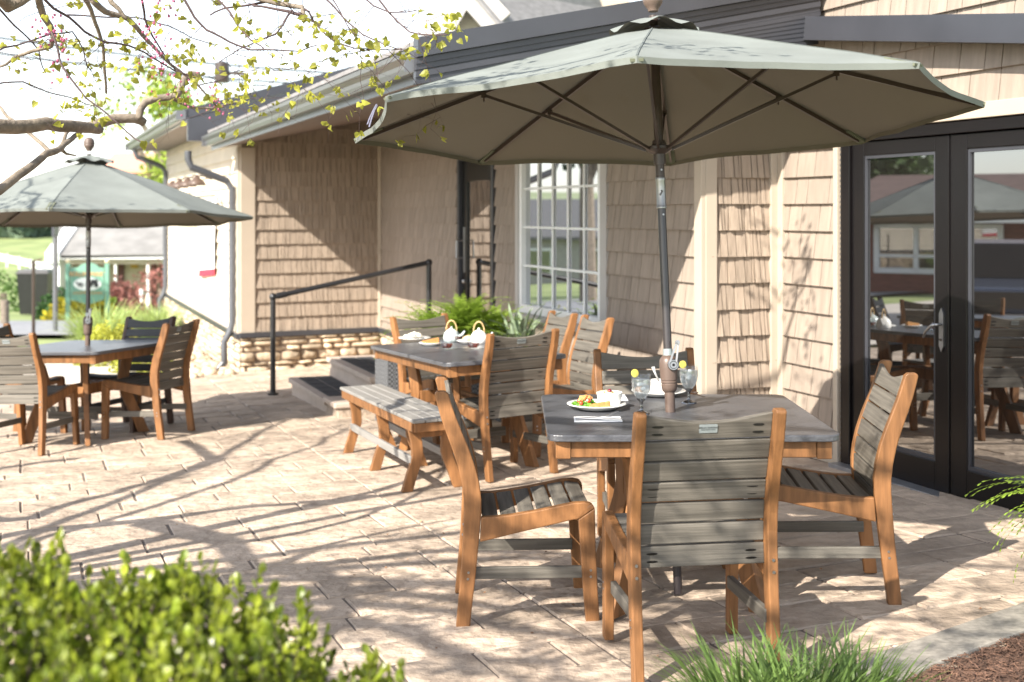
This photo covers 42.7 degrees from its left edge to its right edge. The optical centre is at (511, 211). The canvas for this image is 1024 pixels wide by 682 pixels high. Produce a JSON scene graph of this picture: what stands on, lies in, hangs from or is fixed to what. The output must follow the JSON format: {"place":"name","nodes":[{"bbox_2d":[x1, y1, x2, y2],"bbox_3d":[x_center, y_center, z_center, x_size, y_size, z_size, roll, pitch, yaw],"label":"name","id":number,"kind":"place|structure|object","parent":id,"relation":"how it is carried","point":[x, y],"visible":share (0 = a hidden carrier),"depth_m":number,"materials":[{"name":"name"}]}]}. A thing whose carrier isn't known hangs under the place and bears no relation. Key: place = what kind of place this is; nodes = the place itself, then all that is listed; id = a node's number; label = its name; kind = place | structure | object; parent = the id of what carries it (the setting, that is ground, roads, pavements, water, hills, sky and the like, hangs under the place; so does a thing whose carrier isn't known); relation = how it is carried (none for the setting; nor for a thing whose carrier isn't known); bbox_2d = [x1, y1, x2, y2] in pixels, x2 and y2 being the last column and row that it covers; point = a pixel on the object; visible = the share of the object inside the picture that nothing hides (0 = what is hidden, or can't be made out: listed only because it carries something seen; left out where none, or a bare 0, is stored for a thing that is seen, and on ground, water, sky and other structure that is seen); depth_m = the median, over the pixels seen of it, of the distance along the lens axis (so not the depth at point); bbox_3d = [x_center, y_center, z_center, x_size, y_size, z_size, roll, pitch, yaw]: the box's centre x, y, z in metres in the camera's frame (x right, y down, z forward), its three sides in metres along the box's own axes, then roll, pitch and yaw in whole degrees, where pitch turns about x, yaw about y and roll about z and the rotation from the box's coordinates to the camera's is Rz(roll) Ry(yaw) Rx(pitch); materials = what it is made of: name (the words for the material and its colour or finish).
{"place":"outdoors","nodes":[
{"label":"outdoors","id":0,"kind":"place"},
{"bbox_2d":[0,321,135,334],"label":"road","id":1,"kind":"structure","parent":0,"point":[22,327],"depth_m":25.25,"materials":[{"name":"asphalt"}]},
{"bbox_2d":[0,236,156,346],"bbox_3d":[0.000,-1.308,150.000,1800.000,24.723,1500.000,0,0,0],"label":"ground","id":2,"kind":"structure","parent":0,"point":[33,248],"depth_m":134.44,"materials":[{"name":"plant"}]},
{"bbox_2d":[0,300,8,323],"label":"fence post","id":3,"kind":"object","parent":2,"relation":"on","point":[4,311],"visible":0.66,"depth_m":27.92,"materials":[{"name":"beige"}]},
{"bbox_2d":[0,269,19,311],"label":"street shrub","id":4,"kind":"object","parent":2,"relation":"on","point":[8,287],"visible":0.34,"depth_m":45.90,"materials":[{"name":"green plant"}]},
{"bbox_2d":[0,254,45,269],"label":"field fence","id":5,"kind":"object","parent":2,"relation":"on","point":[18,258],"visible":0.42,"depth_m":119.95,"materials":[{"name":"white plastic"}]},
{"bbox_2d":[15,269,52,313],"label":"bin","id":6,"kind":"object","parent":2,"relation":"on","point":[43,281],"visible":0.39,"depth_m":41.61,"materials":[{"name":"black paint"}]},
{"bbox_2d":[32,258,41,332],"bbox_3d":[-8.341,1.660,23.018,0.179,1.682,0.057,0,0,-18],"label":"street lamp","id":7,"kind":"object","parent":2,"relation":"on","point":[33,296],"visible":0.76,"depth_m":22.97,"materials":[{"name":"brown metal"}]},
{"bbox_2d":[35,286,70,318],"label":"street shrub","id":8,"kind":"object","parent":2,"relation":"on","point":[43,305],"visible":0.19,"depth_m":37.89,"materials":[{"name":"green plant"}]},
{"bbox_2d":[52,227,58,330],"bbox_3d":[-8.364,1.322,24.000,0.086,2.436,0.250,0,0,0],"label":"sign post","id":9,"kind":"object","parent":2,"relation":"on","point":[55,232],"visible":0.59,"depth_m":23.96,"materials":[{"name":"wood"}]},
{"bbox_2d":[40,296,116,320],"bbox_3d":[-11.834,2.684,36.038,2.085,0.972,1.789,0,0,0],"label":"street shrub","id":10,"kind":"object","parent":2,"relation":"on","point":[61,310],"visible":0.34,"depth_m":35.67,"materials":[{"name":"yellow plant"}]},
{"bbox_2d":[65,259,109,320],"bbox_3d":[-11.013,2.084,33.996,1.137,1.730,0.126,0,0,0],"label":"garden sign","id":11,"kind":"object","parent":2,"relation":"on","point":[78,281],"visible":0.94,"depth_m":33.97,"materials":[{"name":"green paint"}]},
{"bbox_2d":[70,294,123,318],"bbox_3d":[-11.570,2.661,36.472,1.560,1.112,1.202,0,0,0],"label":"street shrub","id":12,"kind":"object","parent":2,"relation":"on","point":[112,299],"visible":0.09,"depth_m":36.44,"materials":[{"name":"green plant"}]},
{"bbox_2d":[73,317,133,366],"bbox_3d":[-5.317,1.736,17.271,0.977,0.708,0.942,0,0,0],"label":"yellow shrub","id":13,"kind":"object","parent":2,"relation":"on","point":[106,332],"visible":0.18,"depth_m":17.19,"materials":[{"name":"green plant"}]},
{"bbox_2d":[104,274,147,317],"bbox_3d":[-12.016,2.657,40.092,2.200,1.527,1.757,0,0,0],"label":"street shrub","id":14,"kind":"object","parent":2,"relation":"on","point":[127,291],"visible":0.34,"depth_m":39.77,"materials":[{"name":"red plant"}]},
{"bbox_2d":[106,152,162,177],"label":"salmon roof house","id":15,"kind":"structure","parent":2,"relation":"on","point":[128,162],"depth_m":86.48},
{"bbox_2d":[139,289,143,312],"bbox_3d":[-11.309,2.934,40.000,0.114,1.137,0.120,0,0,0],"label":"marker post","id":16,"kind":"object","parent":2,"relation":"on","point":[141,291],"visible":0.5,"depth_m":39.96,"materials":[{"name":"white plastic"}]},
{"bbox_2d":[122,258,164,310],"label":"street shrub","id":17,"kind":"object","parent":2,"relation":"on","point":[152,282],"visible":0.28,"depth_m":55.72,"materials":[{"name":"red plant"}]},
{"bbox_2d":[108,354,178,372],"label":"yellow shrub","id":18,"kind":"object","parent":2,"relation":"on","point":[115,370],"visible":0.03,"depth_m":16.14,"materials":[{"name":"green plant"}]},
{"bbox_2d":[84,56,217,307],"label":"street tree","id":19,"kind":"object","parent":2,"relation":"on","point":[155,171],"visible":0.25,"depth_m":47.46,"materials":[{"name":"green plant"}]},
{"bbox_2d":[119,297,183,328],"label":"ornamental grass","id":20,"kind":"object","parent":2,"relation":"on","point":[163,314],"depth_m":21.09,"materials":[{"name":"plant"}]},
{"bbox_2d":[165,90,222,155],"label":"street tree","id":21,"kind":"object","parent":2,"relation":"on","point":[202,103],"depth_m":52.04,"materials":[{"name":"green plant"}]},
{"bbox_2d":[0,525,405,681],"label":"boxwood hedge","id":22,"kind":"object","parent":2,"relation":"on","point":[149,621],"visible":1,"depth_m":2.28,"materials":[{"name":"green plant"}]},
{"bbox_2d":[0,0,467,194],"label":"redbud tree","id":23,"kind":"object","parent":2,"relation":"on","point":[29,127],"visible":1,"depth_m":5.87,"materials":[{"name":"green plant"}]},
{"bbox_2d":[214,61,254,92],"bbox_3d":[-8.447,-1.293,40.000,1.287,6.652,0.468,0,0,0],"label":"utility pole","id":24,"kind":"object","parent":2,"relation":"on","point":[226,67],"visible":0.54,"depth_m":39.87,"materials":[{"name":"white metal"}]},
{"bbox_2d":[0,53,287,83],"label":"power line","id":25,"kind":"object","parent":24,"relation":"attached to","point":[268,81],"visible":0.37,"depth_m":41.98,"materials":[{"name":"black paint"}]},
{"bbox_2d":[0,37,326,72],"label":"power line","id":26,"kind":"object","parent":24,"relation":"attached to","point":[134,55],"visible":0.47,"depth_m":41.98,"materials":[{"name":"black paint"}]},
{"bbox_2d":[130,63,272,86],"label":"power line","id":27,"kind":"object","parent":24,"relation":"attached to","point":[202,77],"visible":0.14,"depth_m":41.98,"materials":[{"name":"black paint"}]},
{"bbox_2d":[125,0,1023,511],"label":"restaurant building","id":28,"kind":"structure","parent":2,"relation":"on","point":[819,284],"depth_m":8.84,"materials":[{"name":"wood"}]},
{"bbox_2d":[167,178,184,188],"bbox_3d":[-5.051,-0.425,19.840,0.445,0.170,0.253,0,0,0],"label":"wall lamp","id":29,"kind":"object","parent":28,"relation":"attached to","point":[171,183],"visible":0.5,"depth_m":19.80,"materials":[{"name":"brown metal"}]},
{"bbox_2d":[171,176,193,187],"bbox_3d":[-4.702,-0.425,18.903,0.445,0.170,0.253,0,0,0],"label":"wall lamp","id":30,"kind":"object","parent":28,"relation":"attached to","point":[176,184],"visible":0.63,"depth_m":18.84,"materials":[{"name":"brown metal"}]},
{"bbox_2d":[178,175,212,186],"bbox_3d":[-4.352,-0.425,17.966,0.445,0.170,0.253,0,0,0],"label":"wall lamp","id":31,"kind":"object","parent":28,"relation":"attached to","point":[185,182],"visible":0.81,"depth_m":17.91,"materials":[{"name":"brown metal"}]},
{"bbox_2d":[187,175,206,185],"bbox_3d":[-4.002,-0.425,17.029,0.445,0.170,0.253,0,0,0],"label":"wall lamp","id":32,"kind":"object","parent":28,"relation":"attached to","point":[196,180],"visible":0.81,"depth_m":16.97,"materials":[{"name":"brown metal"}]},
{"bbox_2d":[197,194,216,276],"bbox_3d":[-4.336,0.365,18.540,0.049,1.190,2.100,0,0,-20],"label":"hanging banner","id":33,"kind":"object","parent":28,"relation":"hanging from","point":[206,248],"visible":0.65,"depth_m":18.46,"materials":[{"name":"white fabric"}]},
{"bbox_2d":[456,160,495,314],"bbox_3d":[-0.342,0.440,13.189,0.173,2.080,1.120,0,0,-20],"label":"door","id":34,"kind":"structure","parent":28,"relation":"in","point":[475,245],"depth_m":13.28,"materials":[{"name":"metal"}]},
{"bbox_2d":[418,0,629,35],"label":"gable","id":35,"kind":"structure","parent":28,"relation":"on","point":[477,13],"depth_m":21.84,"materials":[{"name":"beige"}]},
{"bbox_2d":[512,163,608,332],"bbox_3d":[0.407,0.130,11.141,0.102,1.700,2.070,0,0,-20],"label":"window","id":36,"kind":"structure","parent":28,"relation":"in","point":[561,210],"depth_m":11.15,"materials":[{"name":"white plastic"}]},
{"bbox_2d":[852,135,949,493],"bbox_3d":[2.266,0.578,7.750,0.129,2.015,0.915,0,0,-20],"label":"glass door","id":37,"kind":"structure","parent":28,"relation":"in","point":[901,187],"depth_m":7.69,"materials":[{"name":"glass"}]},
{"bbox_2d":[951,129,1023,511],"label":"glass door","id":38,"kind":"structure","parent":28,"relation":"in","point":[987,168],"depth_m":7.06,"materials":[{"name":"glass"}]},
{"bbox_2d":[45,227,165,308],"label":"porch house","id":39,"kind":"structure","parent":0,"point":[127,252],"depth_m":60.65,"materials":[{"name":"white plastic"}]},
{"bbox_2d":[118,264,123,298],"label":"door","id":40,"kind":"structure","parent":39,"relation":"in","point":[120,266],"depth_m":61.50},
{"bbox_2d":[151,264,156,307],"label":"door","id":41,"kind":"structure","parent":39,"relation":"in","point":[154,266],"depth_m":61.50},
{"bbox_2d":[159,264,162,287],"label":"door","id":42,"kind":"structure","parent":39,"relation":"in","point":[161,265],"depth_m":61.50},
{"bbox_2d":[23,347,200,383],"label":"pavement","id":43,"kind":"structure","parent":0,"point":[70,372],"depth_m":16.42,"materials":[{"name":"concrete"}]},
{"bbox_2d":[47,295,159,339],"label":"ornamental grass","id":44,"kind":"object","parent":43,"relation":"on","point":[77,331],"depth_m":19.31,"materials":[{"name":"plant"}]},
{"bbox_2d":[0,0,638,182],"label":"sky","id":45,"kind":"structure","parent":0,"point":[16,151],"materials":[{"name":"white"}]},
{"bbox_2d":[0,354,1023,681],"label":"patio","id":46,"kind":"structure","parent":0,"point":[318,538],"depth_m":6.47,"materials":[{"name":"stone"}]},
{"bbox_2d":[0,323,67,432],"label":"patio chair","id":47,"kind":"object","parent":46,"relation":"on","point":[6,330],"visible":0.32,"depth_m":11.03,"materials":[{"name":"brown wood"}]},
{"bbox_2d":[0,333,79,455],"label":"patio chair","id":48,"kind":"object","parent":46,"relation":"on","point":[42,394],"visible":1,"depth_m":9.94,"materials":[{"name":"brown wood"}]},
{"bbox_2d":[23,340,176,445],"bbox_3d":[-3.503,1.473,10.737,1.120,0.750,1.120,-2,-1,20],"label":"patio table","id":49,"kind":"object","parent":46,"relation":"on","point":[94,352],"visible":0.7,"depth_m":10.53,"materials":[{"name":"brown wood"}]},
{"bbox_2d":[0,137,252,411],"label":"market umbrella","id":50,"kind":"object","parent":46,"relation":"on","point":[88,191],"visible":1,"depth_m":10.48,"materials":[{"name":"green fabric"}]},
{"bbox_2d":[90,316,175,432],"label":"patio chair","id":51,"kind":"object","parent":46,"relation":"on","point":[129,333],"visible":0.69,"depth_m":11.47,"materials":[{"name":"brown wood"}]},
{"bbox_2d":[101,319,199,439],"bbox_3d":[-2.956,1.365,10.739,0.641,0.926,0.513,-2,-1,16],"label":"patio chair","id":52,"kind":"object","parent":46,"relation":"on","point":[154,382],"visible":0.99,"depth_m":10.60,"materials":[{"name":"brown wood"}]},
{"bbox_2d":[170,341,236,377],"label":"river rocks","id":53,"kind":"object","parent":46,"relation":"on","point":[202,364],"visible":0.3,"depth_m":16.04,"materials":[{"name":"stone"}]},
{"bbox_2d":[288,355,374,411],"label":"entry steps","id":54,"kind":"structure","parent":46,"relation":"on","point":[350,371],"depth_m":12.75,"materials":[{"name":"concrete"}]},
{"bbox_2d":[323,396,374,417],"bbox_3d":[-1.289,1.820,11.683,0.700,0.320,0.460,0,0,-20],"label":"stone step","id":55,"kind":"object","parent":46,"relation":"on","point":[338,406],"visible":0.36,"depth_m":11.45,"materials":[{"name":"stone"}]},
{"bbox_2d":[268,259,431,395],"bbox_3d":[-1.657,1.189,13.573,1.741,1.380,0.108,0,0,-20],"label":"handrail","id":56,"kind":"object","parent":46,"relation":"on","point":[427,263],"visible":0.97,"depth_m":13.42,"materials":[{"name":"metal"}]},
{"bbox_2d":[340,384,462,492],"bbox_3d":[-0.778,1.491,8.804,0.396,0.451,2.060,-2,-1,-20],"label":"bench","id":57,"kind":"object","parent":46,"relation":"on","point":[414,421],"visible":0.91,"depth_m":8.49,"materials":[{"name":"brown wood"}]},
{"bbox_2d":[374,350,493,420],"bbox_3d":[-0.620,1.461,11.000,1.000,0.584,0.470,0,0,-20],"label":"wicker planter","id":58,"kind":"object","parent":46,"relation":"on","point":[386,373],"visible":0.06,"depth_m":10.73,"materials":[{"name":"wicker"}]},
{"bbox_2d":[375,300,499,339],"bbox_3d":[-0.622,0.979,11.015,1.001,0.488,1.088,0,0,38],"label":"boston fern","id":59,"kind":"object","parent":58,"relation":"in","point":[430,316],"visible":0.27,"depth_m":10.94,"materials":[{"name":"green plant"}]},
{"bbox_2d":[402,290,526,336],"bbox_3d":[-0.406,0.907,11.054,1.102,0.472,0.970,0,0,0],"label":"boston fern","id":60,"kind":"object","parent":58,"relation":"in","point":[474,308],"visible":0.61,"depth_m":10.97,"materials":[{"name":"green plant"}]},
{"bbox_2d":[390,313,491,444],"bbox_3d":[-0.551,1.269,10.110,0.513,0.926,0.641,-1,-1,-35],"label":"patio chair","id":61,"kind":"object","parent":46,"relation":"on","point":[398,326],"visible":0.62,"depth_m":10.21,"materials":[{"name":"brown wood"}]},
{"bbox_2d":[371,341,565,467],"bbox_3d":[-0.336,1.331,9.087,0.840,0.750,1.740,-2,-1,-22],"label":"patio table","id":62,"kind":"object","parent":46,"relation":"on","point":[456,361],"visible":0.57,"depth_m":8.84,"materials":[{"name":"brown wood"}]},
{"bbox_2d":[398,336,430,340],"bbox_3d":[-0.748,0.974,10.048,0.250,0.023,0.250,0,0,0],"label":"dinner plate","id":63,"kind":"object","parent":62,"relation":"on","point":[419,339],"visible":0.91,"depth_m":9.98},
{"bbox_2d":[403,331,422,338],"bbox_3d":[-0.760,0.947,10.060,0.159,0.062,0.110,0,0,-40],"label":"food heap","id":64,"kind":"object","parent":63,"relation":"on","point":[413,335],"visible":1,"depth_m":10.03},
{"bbox_2d":[419,341,441,345],"bbox_3d":[-0.590,0.958,9.501,0.170,0.023,0.170,0,0,0],"label":"dessert plate","id":65,"kind":"object","parent":62,"relation":"on","point":[430,344],"visible":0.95,"depth_m":9.44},
{"bbox_2d":[422,338,438,342],"bbox_3d":[-0.590,0.939,9.501,0.120,0.048,0.050,0,0,-17],"label":"cake slice","id":66,"kind":"object","parent":65,"relation":"on","point":[434,340],"visible":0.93,"depth_m":9.49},
{"bbox_2d":[441,343,452,347],"bbox_3d":[-0.454,0.922,9.117,0.160,0.064,0.160,0,0,0],"label":"glass teacup","id":67,"kind":"object","parent":62,"relation":"on","point":[446,345],"visible":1,"depth_m":9.09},
{"bbox_2d":[443,320,464,342],"bbox_3d":[-0.430,0.891,9.795,0.168,0.164,0.123,0,0,0],"label":"teapot","id":68,"kind":"object","parent":62,"relation":"on","point":[450,334],"visible":0.96,"depth_m":9.75,"materials":[{"name":"white ceramic"}]},
{"bbox_2d":[456,339,472,343],"bbox_3d":[-0.321,0.950,9.580,0.170,0.023,0.170,0,0,0],"label":"dessert plate","id":69,"kind":"object","parent":62,"relation":"on","point":[461,341],"visible":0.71,"depth_m":9.52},
{"bbox_2d":[463,335,470,340],"bbox_3d":[-0.321,0.929,9.579,0.081,0.058,0.063,0,0,0],"label":"bread roll","id":70,"kind":"object","parent":69,"relation":"on","point":[467,338],"visible":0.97,"depth_m":9.55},
{"bbox_2d":[467,343,478,347],"bbox_3d":[-0.268,0.915,9.077,0.160,0.064,0.160,0,0,0],"label":"glass teacup","id":71,"kind":"object","parent":62,"relation":"on","point":[473,345],"visible":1,"depth_m":9.05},
{"bbox_2d":[470,321,492,343],"bbox_3d":[-0.219,0.879,9.545,0.168,0.164,0.123,0,0,0],"label":"teapot","id":72,"kind":"object","parent":62,"relation":"on","point":[478,336],"visible":0.87,"depth_m":9.50,"materials":[{"name":"white ceramic"}]},
{"bbox_2d":[452,328,559,482],"bbox_3d":[-0.060,1.221,8.468,0.513,0.926,0.640,-1,-1,-30],"label":"patio chair","id":73,"kind":"object","parent":46,"relation":"on","point":[482,409],"visible":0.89,"depth_m":8.30,"materials":[{"name":"brown wood"}]},
{"bbox_2d":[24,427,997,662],"bbox_3d":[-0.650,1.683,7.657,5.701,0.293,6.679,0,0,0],"label":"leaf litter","id":74,"kind":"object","parent":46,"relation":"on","point":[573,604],"visible":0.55,"depth_m":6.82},
{"bbox_2d":[493,382,529,421],"bbox_3d":[0.060,1.467,11.050,0.510,0.524,0.470,0,0,-20],"label":"wicker planter","id":75,"kind":"object","parent":46,"relation":"on","point":[498,419],"visible":0.01,"depth_m":10.83,"materials":[{"name":"wicker"}]},
{"bbox_2d":[435,297,543,346],"bbox_3d":[-0.216,0.988,11.149,1.100,0.478,0.987,0,0,-24],"label":"boston fern","id":76,"kind":"object","parent":75,"relation":"on","point":[498,317],"visible":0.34,"depth_m":11.03,"materials":[{"name":"green plant"}]},
{"bbox_2d":[481,301,561,346],"bbox_3d":[0.062,0.969,10.995,0.714,0.453,0.706,0,0,0],"label":"agave","id":77,"kind":"object","parent":75,"relation":"in","point":[520,327],"visible":0.49,"depth_m":10.93,"materials":[{"name":"green plant"}]},
{"bbox_2d":[435,376,599,626],"bbox_3d":[0.008,1.165,5.399,0.640,0.926,0.513,-1,0,-3],"label":"patio chair","id":78,"kind":"object","parent":46,"relation":"on","point":[573,506],"visible":1,"depth_m":5.16,"materials":[{"name":"brown wood"}]},
{"bbox_2d":[490,310,577,442],"bbox_3d":[0.132,1.244,10.018,0.640,0.926,0.513,-2,-1,-19],"label":"patio chair","id":79,"kind":"object","parent":46,"relation":"on","point":[565,341],"visible":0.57,"depth_m":9.87,"materials":[{"name":"brown wood"}]},
{"bbox_2d":[522,315,614,456],"bbox_3d":[0.352,1.223,9.338,0.640,0.926,0.513,-2,-1,-19],"label":"patio chair","id":80,"kind":"object","parent":46,"relation":"on","point":[572,385],"visible":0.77,"depth_m":9.32,"materials":[{"name":"brown wood"}]},
{"bbox_2d":[593,347,696,561],"bbox_3d":[0.686,1.158,6.385,0.513,0.926,0.641,-1,0,-2],"label":"patio chair","id":81,"kind":"object","parent":46,"relation":"on","point":[604,361],"visible":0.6,"depth_m":6.61,"materials":[{"name":"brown wood"}]},
{"bbox_2d":[354,0,985,594],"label":"market umbrella","id":82,"kind":"object","parent":46,"relation":"on","point":[656,92],"visible":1,"depth_m":5.97,"materials":[{"name":"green fabric"}]},
{"bbox_2d":[541,394,839,618],"bbox_3d":[0.695,1.223,5.530,1.120,0.750,1.120,0,0,0],"label":"patio table","id":83,"kind":"object","parent":46,"relation":"on","point":[808,435],"visible":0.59,"depth_m":5.27,"materials":[{"name":"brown wood"}]},
{"bbox_2d":[567,399,625,410],"bbox_3d":[0.363,0.833,5.631,0.256,0.023,0.256,0,0,0],"label":"dinner plate","id":84,"kind":"object","parent":83,"relation":"on","point":[622,403],"visible":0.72,"depth_m":5.55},
{"bbox_2d":[571,395,595,408],"bbox_3d":[0.319,0.815,5.630,0.126,0.056,0.098,0,0,0],"label":"salad","id":85,"kind":"object","parent":84,"relation":"on","point":[585,401],"visible":0.94,"depth_m":5.61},
{"bbox_2d":[590,401,609,406],"bbox_3d":[0.375,0.821,5.573,0.085,0.030,0.030,0,0,-7],"label":"cake slice","id":86,"kind":"object","parent":84,"relation":"on","point":[604,404],"visible":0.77,"depth_m":5.56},
{"bbox_2d":[596,389,621,405],"bbox_3d":[0.421,0.799,5.661,0.113,0.071,0.113,0,0,0],"label":"ramekin","id":87,"kind":"object","parent":84,"relation":"on","point":[613,397],"visible":0.93,"depth_m":5.62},
{"bbox_2d":[574,416,622,421],"bbox_3d":[0.348,0.845,5.338,0.195,0.003,0.134,0,0,0],"label":"napkin","id":88,"kind":"object","parent":83,"relation":"on","point":[599,419],"visible":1,"depth_m":5.32,"materials":[{"name":"fabric"}]},
{"bbox_2d":[575,418,622,419],"bbox_3d":[0.355,0.840,5.315,0.197,0.006,0.012,0,0,-6],"label":"knife","id":89,"kind":"object","parent":88,"relation":"on","point":[596,419],"visible":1,"depth_m":5.31,"materials":[{"name":"metal"}]},
{"bbox_2d":[579,410,618,417],"bbox_3d":[0.348,0.831,5.371,0.184,0.024,0.017,0,0,-14],"label":"fork","id":90,"kind":"object","parent":88,"relation":"on","point":[601,416],"visible":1,"depth_m":5.37,"materials":[{"name":"metal"}]},
{"bbox_2d":[631,369,649,414],"bbox_3d":[0.540,0.753,5.498,0.087,0.190,0.083,0,0,0],"label":"goblet","id":91,"kind":"object","parent":83,"relation":"on","point":[634,372],"visible":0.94,"depth_m":5.49,"materials":[{"name":"clear glass"}]},
{"bbox_2d":[631,386,685,396],"bbox_3d":[0.677,0.833,6.045,0.252,0.023,0.252,0,0,0],"label":"saucer plate","id":92,"kind":"object","parent":83,"relation":"on","point":[647,392],"visible":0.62,"depth_m":5.99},
{"bbox_2d":[634,386,642,393],"bbox_3d":[0.586,0.822,6.046,0.043,0.039,0.034,0,0,0],"label":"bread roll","id":93,"kind":"object","parent":92,"relation":"on","point":[637,389],"visible":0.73,"depth_m":6.03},
{"bbox_2d":[649,366,663,393],"bbox_3d":[0.692,0.774,6.045,0.117,0.128,0.117,0,0,0],"label":"soup bowl","id":94,"kind":"object","parent":92,"relation":"on","point":[655,385],"visible":0.59,"depth_m":6.01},
{"bbox_2d":[679,361,696,403],"bbox_3d":[0.782,0.753,5.811,0.087,0.190,0.083,0,0,0],"label":"goblet","id":95,"kind":"object","parent":83,"relation":"on","point":[682,364],"visible":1,"depth_m":5.80,"materials":[{"name":"clear glass"}]},
{"bbox_2d":[602,408,786,681],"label":"patio chair","id":96,"kind":"object","parent":46,"relation":"on","point":[656,532],"visible":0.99,"depth_m":4.43,"materials":[{"name":"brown wood"}]},
{"bbox_2d":[747,360,917,604],"bbox_3d":[1.322,1.111,5.493,0.640,0.926,0.513,-1,0,4],"label":"patio chair","id":97,"kind":"object","parent":46,"relation":"on","point":[861,492],"visible":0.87,"depth_m":5.27,"materials":[{"name":"brown wood"}]},
{"bbox_2d":[826,602,1023,681],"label":"kerb","id":98,"kind":"structure","parent":46,"relation":"on","point":[969,637],"depth_m":4.68,"materials":[{"name":"concrete"}]},
{"bbox_2d":[903,633,1023,681],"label":"mulch","id":99,"kind":"object","parent":46,"relation":"on","point":[998,663],"visible":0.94,"depth_m":4.41,"materials":[{"name":"wood"}]},
{"bbox_2d":[650,610,849,681],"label":"liriope","id":100,"kind":"object","parent":99,"relation":"on","point":[708,676],"visible":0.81,"depth_m":4.06,"materials":[{"name":"plant"}]},
{"bbox_2d":[674,616,917,681],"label":"liriope","id":101,"kind":"object","parent":99,"relation":"on","point":[771,656],"visible":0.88,"depth_m":4.00,"materials":[{"name":"plant"}]},
{"bbox_2d":[748,620,949,681],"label":"liriope","id":102,"kind":"object","parent":99,"relation":"on","point":[859,671],"visible":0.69,"depth_m":4.04,"materials":[{"name":"plant"}]},
{"bbox_3d":[2.300,1.365,4.980,0.370,0.370,0.370,0,0,0],"label":"clay pot","id":103,"kind":"object","parent":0,"visible":0},
{"bbox_2d":[964,476,1023,582],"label":"hanging fern","id":104,"kind":"object","parent":103,"relation":"in","point":[1021,491],"visible":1,"depth_m":5.08,"materials":[{"name":"green plant"}]},
{"bbox_3d":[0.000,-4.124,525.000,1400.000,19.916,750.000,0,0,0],"label":"hill","id":105,"kind":"structure","parent":0,"visible":0},
{"bbox_2d":[0,227,51,237],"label":"street tree","id":106,"kind":"object","parent":105,"relation":"on","point":[35,232],"visible":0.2,"depth_m":161.62,"materials":[{"name":"green plant"}]},
{"bbox_2d":[0,227,51,238],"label":"street tree","id":107,"kind":"object","parent":105,"relation":"on","point":[16,236],"visible":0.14,"depth_m":160.55,"materials":[{"name":"green plant"}]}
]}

